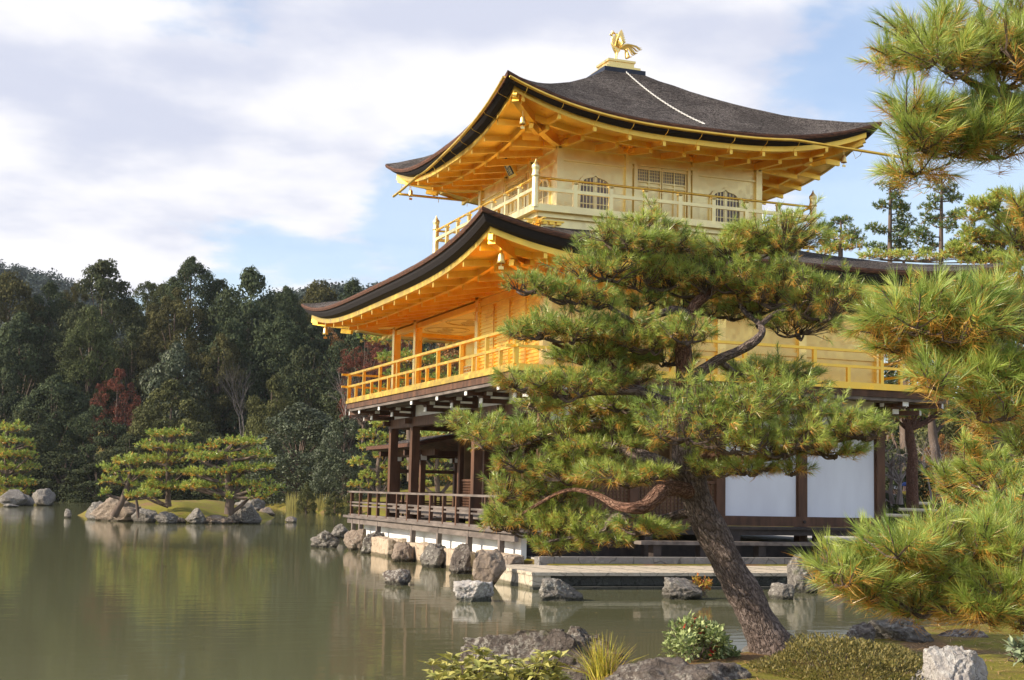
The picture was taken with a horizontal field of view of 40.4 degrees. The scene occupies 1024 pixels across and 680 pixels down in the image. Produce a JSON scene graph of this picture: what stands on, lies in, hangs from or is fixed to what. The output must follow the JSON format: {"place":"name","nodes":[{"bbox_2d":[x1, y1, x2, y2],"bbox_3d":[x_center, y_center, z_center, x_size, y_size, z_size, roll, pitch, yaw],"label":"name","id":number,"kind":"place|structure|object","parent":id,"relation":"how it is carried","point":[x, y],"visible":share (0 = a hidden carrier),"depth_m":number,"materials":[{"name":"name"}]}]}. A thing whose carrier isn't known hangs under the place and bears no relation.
{"place":"outdoors","nodes":[
{"label":"outdoors","id":0,"kind":"place"},
{"bbox_2d":[0,303,180,424],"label":"hill","id":1,"kind":"structure","parent":0,"point":[82,348],"depth_m":378.25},
{"bbox_2d":[0,259,181,346],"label":"hillside forest","id":2,"kind":"object","parent":1,"relation":"on","point":[37,281],"visible":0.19,"depth_m":405.47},
{"bbox_2d":[211,332,437,432],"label":"hill","id":3,"kind":"structure","parent":0,"point":[359,379],"depth_m":264.43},
{"bbox_2d":[196,279,379,338],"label":"hillside forest","id":4,"kind":"object","parent":3,"relation":"on","point":[338,287],"visible":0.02,"depth_m":286.57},
{"bbox_2d":[0,501,1023,679],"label":"pond water","id":5,"kind":"structure","parent":0,"point":[277,597],"depth_m":20.26,"materials":[{"name":"green liquid"}]},
{"bbox_2d":[32,488,55,505],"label":"rock","id":6,"kind":"object","parent":5,"relation":"on","point":[44,497],"visible":0.89,"depth_m":98.12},
{"bbox_2d":[228,503,261,523],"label":"rock","id":7,"kind":"object","parent":5,"relation":"on","point":[246,513],"visible":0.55,"depth_m":63.29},
{"bbox_2d":[310,530,340,547],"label":"rock","id":8,"kind":"object","parent":5,"relation":"on","point":[324,539],"visible":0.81,"depth_m":39.95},
{"bbox_2d":[382,569,411,585],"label":"rock","id":9,"kind":"object","parent":5,"relation":"in","point":[400,577],"visible":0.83,"depth_m":25.22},
{"bbox_2d":[391,542,414,561],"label":"rock","id":10,"kind":"object","parent":5,"relation":"on","point":[403,552],"visible":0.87,"depth_m":33.16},
{"bbox_2d":[366,433,467,521],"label":"fishing pavilion","id":11,"kind":"structure","parent":5,"relation":"in","point":[445,446],"depth_m":44.35,"materials":[{"name":"brown wood"}]},
{"bbox_2d":[420,543,445,567],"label":"rock","id":12,"kind":"object","parent":5,"relation":"on","point":[432,555],"visible":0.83,"depth_m":31.02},
{"bbox_2d":[449,543,471,573],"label":"rock","id":13,"kind":"object","parent":5,"relation":"in","point":[460,562],"visible":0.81,"depth_m":28.96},
{"bbox_2d":[453,580,493,601],"bbox_3d":[-0.606,4.018,21.961,0.669,0.449,0.474,2,-6,-5],"label":"rock","id":14,"kind":"object","parent":5,"relation":"in","point":[470,591],"visible":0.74,"depth_m":21.79,"materials":[{"name":"stone"}]},
{"bbox_2d":[472,549,505,585],"bbox_3d":[-0.406,4.239,25.677,0.627,0.784,0.453,0,-6,9],"label":"rock","id":15,"kind":"object","parent":5,"relation":"on","point":[489,566],"visible":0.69,"depth_m":25.51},
{"bbox_2d":[539,578,583,600],"bbox_3d":[0.802,4.095,22.528,0.741,0.485,0.557,2,-6,-4],"label":"rock","id":16,"kind":"object","parent":5,"relation":"on","point":[552,589],"visible":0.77,"depth_m":22.31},
{"bbox_2d":[567,626,613,650],"bbox_3d":[0.663,3.051,13.316,0.756,0.622,0.530,4,-7,-21],"label":"rock","id":17,"kind":"object","parent":5,"relation":"on","point":[577,631],"visible":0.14,"depth_m":13.29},
{"bbox_2d":[661,577,702,599],"bbox_3d":[2.868,4.237,23.384,0.679,0.489,0.524,1,-6,1],"label":"rock","id":18,"kind":"object","parent":5,"relation":"in","point":[673,588],"visible":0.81,"depth_m":23.19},
{"bbox_2d":[768,582,794,599],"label":"rock","id":19,"kind":"object","parent":5,"relation":"on","point":[779,591],"visible":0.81,"depth_m":23.72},
{"bbox_2d":[787,554,817,592],"bbox_3d":[5.356,4.380,25.634,0.594,0.892,0.413,1,-6,1],"label":"rock","id":20,"kind":"object","parent":5,"relation":"in","point":[795,573],"visible":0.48,"depth_m":25.49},
{"bbox_2d":[0,413,1023,679],"bbox_3d":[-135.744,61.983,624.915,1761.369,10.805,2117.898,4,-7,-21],"label":"ground","id":21,"kind":"structure","parent":0,"point":[992,647],"depth_m":14.81,"materials":[{"name":"soil"}]},
{"bbox_2d":[0,489,27,505],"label":"rock","id":22,"kind":"object","parent":21,"relation":"on","point":[18,497],"visible":0.76,"depth_m":95.17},
{"bbox_2d":[0,354,38,460],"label":"tree","id":23,"kind":"object","parent":21,"relation":"on","point":[9,375],"visible":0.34,"depth_m":133.16,"materials":[{"name":"green plant"}]},
{"bbox_2d":[0,419,41,494],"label":"pine tree","id":24,"kind":"object","parent":21,"relation":"on","point":[7,473],"visible":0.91,"depth_m":101.75,"materials":[{"name":"green plant"}]},
{"bbox_2d":[0,270,53,388],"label":"broadleaf tree","id":25,"kind":"object","parent":21,"relation":"on","point":[7,290],"visible":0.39,"depth_m":148.20,"materials":[{"name":"green plant"}]},
{"bbox_2d":[0,309,65,463],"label":"broadleaf tree","id":26,"kind":"object","parent":21,"relation":"on","point":[17,332],"visible":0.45,"depth_m":137.79,"materials":[{"name":"green plant"}]},
{"bbox_2d":[0,407,70,499],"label":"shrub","id":27,"kind":"object","parent":21,"relation":"on","point":[27,414],"visible":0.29,"depth_m":122.82,"materials":[{"name":"green plant"}]},
{"bbox_2d":[22,279,81,388],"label":"broadleaf tree","id":28,"kind":"object","parent":21,"relation":"on","point":[50,292],"visible":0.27,"depth_m":150.81,"materials":[{"name":"green plant"}]},
{"bbox_2d":[18,330,86,440],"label":"broadleaf tree","id":29,"kind":"object","parent":21,"relation":"on","point":[48,349],"visible":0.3,"depth_m":138.92,"materials":[{"name":"green plant"}]},
{"bbox_2d":[3,374,102,483],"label":"broadleaf tree","id":30,"kind":"object","parent":21,"relation":"on","point":[55,387],"visible":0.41,"depth_m":130.39,"materials":[{"name":"green plant"}]},
{"bbox_2d":[23,443,104,501],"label":"shrub","id":31,"kind":"object","parent":21,"relation":"on","point":[54,458],"visible":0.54,"depth_m":120.41,"materials":[{"name":"green plant"}]},
{"bbox_2d":[54,305,120,419],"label":"broadleaf tree","id":32,"kind":"object","parent":21,"relation":"on","point":[92,338],"visible":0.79,"depth_m":136.31,"materials":[{"name":"green plant"}]},
{"bbox_2d":[50,404,130,499],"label":"broadleaf tree","id":33,"kind":"object","parent":21,"relation":"on","point":[71,436],"visible":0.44,"depth_m":124.62,"materials":[{"name":"green plant"}]},
{"bbox_2d":[58,462,123,502],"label":"shrub","id":34,"kind":"object","parent":21,"relation":"on","point":[85,485],"visible":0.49,"depth_m":118.72,"materials":[{"name":"green plant"}]},
{"bbox_2d":[54,258,149,447],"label":"broadleaf tree","id":35,"kind":"object","parent":21,"relation":"on","point":[100,270],"visible":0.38,"depth_m":148.37,"materials":[{"name":"green plant"}]},
{"bbox_2d":[88,368,140,450],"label":"maple tree","id":36,"kind":"object","parent":21,"relation":"on","point":[117,387],"visible":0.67,"depth_m":126.76,"materials":[{"name":"red plant"}]},
{"bbox_2d":[89,497,140,521],"bbox_3d":[-17.812,7.897,63.484,2.803,1.502,1.785,-3,-7,31],"label":"rock","id":37,"kind":"object","parent":21,"relation":"on","point":[102,511],"visible":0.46,"depth_m":62.80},
{"bbox_2d":[95,451,151,517],"bbox_3d":[-17.347,6.414,61.907,2.484,3.006,1.748,4,-7,-21],"label":"pine tree","id":38,"kind":"object","parent":21,"relation":"on","point":[130,458],"visible":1,"depth_m":61.88,"materials":[{"name":"green plant"}]},
{"bbox_2d":[85,433,163,501],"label":"shrub","id":39,"kind":"object","parent":21,"relation":"on","point":[105,455],"visible":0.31,"depth_m":120.54,"materials":[{"name":"green plant"}]},
{"bbox_2d":[92,326,163,445],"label":"broadleaf tree","id":40,"kind":"object","parent":21,"relation":"on","point":[133,334],"visible":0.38,"depth_m":141.72,"materials":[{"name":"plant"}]},
{"bbox_2d":[124,485,163,517],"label":"pine tree","id":41,"kind":"object","parent":21,"relation":"on","point":[146,490],"visible":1,"depth_m":60.44,"materials":[{"name":"green plant"}]},
{"bbox_2d":[127,280,164,391],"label":"broadleaf tree","id":42,"kind":"object","parent":21,"relation":"on","point":[149,286],"visible":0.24,"depth_m":157.01,"materials":[{"name":"green plant"}]},
{"bbox_2d":[115,379,215,499],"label":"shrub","id":43,"kind":"object","parent":21,"relation":"on","point":[144,415],"visible":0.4,"depth_m":122.64,"materials":[{"name":"green plant"}]},
{"bbox_2d":[126,462,205,500],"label":"shrub","id":44,"kind":"object","parent":21,"relation":"on","point":[178,495],"visible":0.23,"depth_m":117.97,"materials":[{"name":"green plant"}]},
{"bbox_2d":[132,424,204,507],"bbox_3d":[-15.899,5.756,64.080,3.286,3.974,2.437,4,-7,-21],"label":"pine tree","id":45,"kind":"object","parent":21,"relation":"on","point":[168,457],"visible":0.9,"depth_m":63.89,"materials":[{"name":"green plant"}]},
{"bbox_2d":[132,287,207,404],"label":"broadleaf tree","id":46,"kind":"object","parent":21,"relation":"on","point":[154,341],"visible":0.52,"depth_m":140.27,"materials":[{"name":"green plant"}]},
{"bbox_2d":[128,340,223,494],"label":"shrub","id":47,"kind":"object","parent":21,"relation":"on","point":[174,360],"visible":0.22,"depth_m":133.99,"materials":[{"name":"green plant"}]},
{"bbox_2d":[157,255,221,383],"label":"broadleaf tree","id":48,"kind":"object","parent":21,"relation":"on","point":[190,266],"visible":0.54,"depth_m":150.37,"materials":[{"name":"green plant"}]},
{"bbox_2d":[154,420,247,499],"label":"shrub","id":49,"kind":"object","parent":21,"relation":"on","point":[195,439],"visible":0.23,"depth_m":119.33,"materials":[{"name":"green plant"}]},
{"bbox_2d":[184,332,247,433],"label":"broadleaf tree","id":50,"kind":"object","parent":21,"relation":"on","point":[219,375],"visible":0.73,"depth_m":135.34,"materials":[{"name":"green plant"}]},
{"bbox_2d":[187,317,273,477],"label":"broadleaf tree","id":51,"kind":"object","parent":21,"relation":"on","point":[232,330],"visible":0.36,"depth_m":137.70,"materials":[{"name":"green plant"}]},
{"bbox_2d":[179,432,286,515],"bbox_3d":[-12.451,5.924,61.911,4.895,3.812,2.205,1,-6,-2],"label":"pine tree","id":52,"kind":"object","parent":21,"relation":"on","point":[230,494],"visible":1,"depth_m":61.88,"materials":[{"name":"green plant"}]},
{"bbox_2d":[203,265,302,446],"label":"broadleaf tree","id":53,"kind":"object","parent":21,"relation":"on","point":[251,278],"visible":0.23,"depth_m":146.05,"materials":[{"name":"green plant"}]},
{"bbox_2d":[239,375,305,496],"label":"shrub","id":54,"kind":"object","parent":21,"relation":"on","point":[274,408],"visible":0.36,"depth_m":120.80,"materials":[{"name":"green plant"}]},
{"bbox_2d":[233,310,315,441],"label":"broadleaf tree","id":55,"kind":"object","parent":21,"relation":"on","point":[282,330],"visible":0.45,"depth_m":138.54,"materials":[{"name":"green plant"}]},
{"bbox_2d":[259,286,320,355],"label":"broadleaf tree","id":56,"kind":"object","parent":21,"relation":"on","point":[296,312],"visible":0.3,"depth_m":152.70,"materials":[{"name":"green plant"}]},
{"bbox_2d":[235,402,355,505],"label":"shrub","id":57,"kind":"object","parent":21,"relation":"on","point":[310,418],"visible":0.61,"depth_m":108.00,"materials":[{"name":"green plant"}]},
{"bbox_2d":[262,343,337,471],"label":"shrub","id":58,"kind":"object","parent":21,"relation":"on","point":[300,355],"visible":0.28,"depth_m":128.53,"materials":[{"name":"green plant"}]},
{"bbox_2d":[295,482,317,512],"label":"shrub","id":59,"kind":"object","parent":21,"relation":"on","point":[301,507],"visible":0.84,"depth_m":91.73,"materials":[{"name":"green plant"}]},
{"bbox_2d":[291,315,340,445],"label":"tree","id":60,"kind":"object","parent":21,"relation":"on","point":[317,339],"visible":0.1,"depth_m":141.95,"materials":[{"name":"green plant"}]},
{"bbox_2d":[285,491,354,512],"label":"shore reeds","id":61,"kind":"object","parent":21,"relation":"on","point":[291,505],"visible":0.2,"depth_m":94.85,"materials":[{"name":"green plant"}]},
{"bbox_2d":[294,279,352,382],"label":"broadleaf tree","id":62,"kind":"object","parent":21,"relation":"on","point":[317,292],"visible":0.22,"depth_m":158.27,"materials":[{"name":"green plant"}]},
{"bbox_2d":[322,491,345,514],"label":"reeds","id":63,"kind":"object","parent":21,"relation":"on","point":[330,501],"visible":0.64,"depth_m":87.66,"materials":[{"name":"green plant"}]},
{"bbox_2d":[304,415,376,505],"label":"shrub","id":64,"kind":"object","parent":21,"relation":"on","point":[330,458],"visible":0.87,"depth_m":98.80,"materials":[{"name":"green plant"}]},
{"bbox_2d":[306,376,388,490],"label":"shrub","id":65,"kind":"object","parent":21,"relation":"on","point":[329,406],"visible":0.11,"depth_m":114.87,"materials":[{"name":"green plant"}]},
{"bbox_2d":[317,277,382,390],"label":"broadleaf tree","id":66,"kind":"object","parent":21,"relation":"on","point":[352,289],"visible":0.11,"depth_m":159.11,"materials":[{"name":"green plant"}]},
{"bbox_2d":[313,332,388,447],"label":"broadleaf tree","id":67,"kind":"object","parent":21,"relation":"on","point":[353,340],"visible":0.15,"depth_m":138.44,"materials":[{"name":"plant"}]},
{"bbox_2d":[343,529,365,550],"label":"rock","id":68,"kind":"object","parent":21,"relation":"on","point":[353,540],"visible":0.73,"depth_m":38.86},
{"bbox_2d":[336,334,390,490],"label":"maple tree","id":69,"kind":"object","parent":21,"relation":"on","point":[362,364],"visible":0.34,"depth_m":103.46,"materials":[{"name":"red plant"}]},
{"bbox_2d":[346,421,408,496],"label":"pine tree","id":70,"kind":"object","parent":21,"relation":"on","point":[377,475],"visible":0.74,"depth_m":85.87,"materials":[{"name":"green plant"}]},
{"bbox_2d":[370,536,406,556],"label":"stone block","id":71,"kind":"structure","parent":21,"relation":"on","point":[382,546],"depth_m":35.88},
{"bbox_2d":[345,423,446,489],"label":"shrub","id":72,"kind":"object","parent":21,"relation":"on","point":[404,475],"visible":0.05,"depth_m":116.05,"materials":[{"name":"green plant"}]},
{"bbox_2d":[356,333,458,480],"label":"pine tree","id":73,"kind":"object","parent":21,"relation":"on","point":[431,358],"visible":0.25,"depth_m":97.77,"materials":[{"name":"green plant"}]},
{"bbox_2d":[402,343,458,436],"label":"maple tree","id":74,"kind":"object","parent":21,"relation":"on","point":[447,352],"visible":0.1,"depth_m":116.31,"materials":[{"name":"red plant"}]},
{"bbox_2d":[418,431,452,496],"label":"pine tree","id":75,"kind":"object","parent":21,"relation":"on","point":[437,478],"visible":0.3,"depth_m":91.91,"materials":[{"name":"green plant"}]},
{"bbox_2d":[421,645,572,679],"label":"leafy shrub","id":76,"kind":"object","parent":21,"relation":"on","point":[482,665],"visible":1,"depth_m":7.55,"materials":[{"name":"green plant"}]},
{"bbox_2d":[459,628,630,679],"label":"rock","id":77,"kind":"object","parent":21,"relation":"on","point":[521,644],"visible":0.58,"depth_m":12.59,"materials":[{"name":"stone"}]},
{"bbox_2d":[558,630,648,679],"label":"grass tuft","id":78,"kind":"object","parent":21,"relation":"on","point":[597,669],"visible":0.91,"depth_m":11.97,"materials":[{"name":"green plant"}]},
{"bbox_2d":[497,564,786,589],"bbox_3d":[3.290,4.863,27.101,7.190,0.803,2.870,4,-7,-21],"label":"stone landing","id":79,"kind":"object","parent":21,"relation":"on","point":[532,576],"visible":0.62,"depth_m":25.71,"materials":[{"name":"stone"}]},
{"bbox_2d":[435,191,900,654],"bbox_3d":[1.474,0.972,13.308,3.868,4.834,3.433,4,-7,-21],"label":"pine tree","id":80,"kind":"object","parent":21,"relation":"on","point":[690,409],"visible":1,"depth_m":13.10,"materials":[{"name":"green plant"}]},
{"bbox_2d":[605,657,751,679],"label":"rock","id":81,"kind":"object","parent":21,"relation":"on","point":[667,668],"visible":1,"depth_m":10.81,"materials":[{"name":"stone"}]},
{"bbox_2d":[657,609,735,662],"bbox_3d":[1.654,2.718,12.606,0.727,0.544,0.574,4,-7,-21],"label":"bush","id":82,"kind":"object","parent":21,"relation":"on","point":[699,635],"visible":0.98,"depth_m":12.55,"materials":[{"name":"green plant"}]},
{"bbox_2d":[534,556,990,564],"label":"stone kerb","id":83,"kind":"structure","parent":21,"relation":"on","point":[542,560],"depth_m":28.16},
{"bbox_2d":[585,623,1023,679],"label":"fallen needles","id":84,"kind":"object","parent":21,"relation":"on","point":[911,647],"visible":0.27,"depth_m":12.84,"materials":[{"name":"brown plant"}]},
{"bbox_2d":[744,630,926,679],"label":"clipped shrub","id":85,"kind":"object","parent":21,"relation":"on","point":[788,654],"visible":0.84,"depth_m":11.34,"materials":[{"name":"green plant"}]},
{"bbox_2d":[815,228,865,256],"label":"pine tree","id":86,"kind":"object","parent":21,"relation":"on","point":[836,247],"visible":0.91,"depth_m":69.89,"materials":[{"name":"green plant"}]},
{"bbox_2d":[819,214,866,256],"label":"conifer tree","id":87,"kind":"object","parent":21,"relation":"on","point":[844,219],"visible":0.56,"depth_m":91.96,"materials":[{"name":"green plant"}]},
{"bbox_2d":[846,622,875,642],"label":"rock","id":88,"kind":"object","parent":21,"relation":"on","point":[864,630],"visible":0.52,"depth_m":14.64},
{"bbox_2d":[864,179,917,442],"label":"conifer tree","id":89,"kind":"object","parent":21,"relation":"on","point":[900,227],"visible":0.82,"depth_m":83.89,"materials":[{"name":"green plant"}]},
{"bbox_2d":[885,484,915,527],"bbox_3d":[11.801,6.789,42.709,1.623,4.782,1.609,0,-6,16],"label":"shrub","id":90,"kind":"object","parent":21,"relation":"on","point":[892,509],"visible":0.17,"depth_m":42.58,"materials":[{"name":"green plant"}]},
{"bbox_2d":[868,617,933,642],"bbox_3d":[4.207,3.214,15.006,0.721,0.447,0.481,0,-6,12],"label":"rock","id":91,"kind":"object","parent":21,"relation":"on","point":[892,631],"visible":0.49,"depth_m":14.86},
{"bbox_2d":[787,0,1023,641],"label":"pine tree","id":92,"kind":"object","parent":21,"relation":"on","point":[924,318],"visible":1,"depth_m":6.29,"materials":[{"name":"green plant"}]},
{"bbox_2d":[885,441,926,510],"bbox_3d":[11.093,4.031,41.000,2.170,2.153,1.323,-2,-7,25],"label":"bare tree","id":93,"kind":"object","parent":21,"relation":"on","point":[895,476],"visible":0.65,"depth_m":40.89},
{"bbox_2d":[855,246,969,470],"bbox_3d":[17.550,1.272,59.714,5.749,10.672,2.178,2,-6,-4],"label":"pine tree","id":94,"kind":"object","parent":21,"relation":"on","point":[897,252],"visible":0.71,"depth_m":59.90,"materials":[{"name":"green plant"}]},
{"bbox_2d":[885,448,947,523],"bbox_3d":[14.411,8.088,51.459,3.978,8.191,4.020,-5,-9,45],"label":"shrub","id":95,"kind":"object","parent":21,"relation":"on","point":[922,481],"visible":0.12,"depth_m":51.34,"materials":[{"name":"green plant"}]},
{"bbox_2d":[884,355,962,501],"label":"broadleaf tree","id":96,"kind":"object","parent":21,"relation":"on","point":[897,430],"visible":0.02,"depth_m":71.52,"materials":[{"name":"green plant"}]},
{"bbox_2d":[890,392,960,517],"bbox_3d":[11.642,3.131,39.902,2.504,3.927,1.458,1,-6,1],"label":"wooden post","id":97,"kind":"object","parent":21,"relation":"on","point":[910,424],"visible":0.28,"depth_m":39.89,"materials":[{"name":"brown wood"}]},
{"bbox_2d":[914,397,963,505],"bbox_3d":[14.703,3.712,47.881,2.146,4.075,1.585,-1,-6,17],"label":"pine tree","id":98,"kind":"object","parent":21,"relation":"on","point":[933,429],"visible":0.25,"depth_m":47.90,"materials":[{"name":"brown plant"}]},
{"bbox_2d":[909,171,971,340],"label":"conifer tree","id":99,"kind":"object","parent":21,"relation":"on","point":[924,232],"visible":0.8,"depth_m":81.99,"materials":[{"name":"green plant"}]},
{"bbox_2d":[919,434,961,507],"bbox_3d":[16.625,7.520,53.609,1.971,7.860,2.000,0,-6,15],"label":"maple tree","id":100,"kind":"object","parent":21,"relation":"on","point":[949,446],"visible":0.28,"depth_m":53.70,"materials":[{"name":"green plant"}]},
{"bbox_2d":[910,645,987,679],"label":"rock","id":101,"kind":"object","parent":21,"relation":"on","point":[948,662],"visible":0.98,"depth_m":11.00,"materials":[{"name":"stone"}]},
{"bbox_2d":[904,402,1022,507],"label":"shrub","id":102,"kind":"object","parent":21,"relation":"on","point":[950,428],"visible":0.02,"depth_m":57.58,"materials":[{"name":"green plant"}]},
{"bbox_2d":[939,185,1023,491],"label":"pine tree","id":103,"kind":"object","parent":21,"relation":"on","point":[982,237],"visible":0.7,"depth_m":43.75,"materials":[{"name":"green plant"}]},
{"bbox_2d":[1003,635,1023,665],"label":"bush","id":104,"kind":"object","parent":21,"relation":"on","point":[1018,651],"visible":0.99,"depth_m":11.60,"materials":[{"name":"green plant"}]},
{"bbox_2d":[0,0,1023,412],"label":"sky","id":105,"kind":"structure","parent":0,"point":[147,136],"materials":[{"name":"white"}]},
{"bbox_2d":[526,535,1018,558],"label":"courtyard","id":106,"kind":"structure","parent":0,"point":[532,557],"depth_m":45.41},
{"bbox_2d":[301,58,1023,559],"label":"golden pavilion","id":107,"kind":"structure","parent":106,"relation":"on","point":[573,158],"depth_m":33.02,"materials":[{"name":"gold wood"}]},
{"bbox_2d":[609,29,641,58],"bbox_3d":[3.070,-7.888,37.644,0.970,0.924,0.412,4,-7,-21],"label":"phoenix statue","id":108,"kind":"object","parent":107,"relation":"on","point":[618,41],"visible":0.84,"depth_m":37.51,"materials":[{"name":"gold metal"}]},
{"bbox_2d":[634,540,829,557],"bbox_3d":[4.716,4.454,29.538,4.550,0.345,0.340,4,-7,-21],"label":"wooden step","id":109,"kind":"object","parent":106,"relation":"on","point":[759,548],"visible":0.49,"depth_m":29.43,"materials":[{"name":"brown wood"}]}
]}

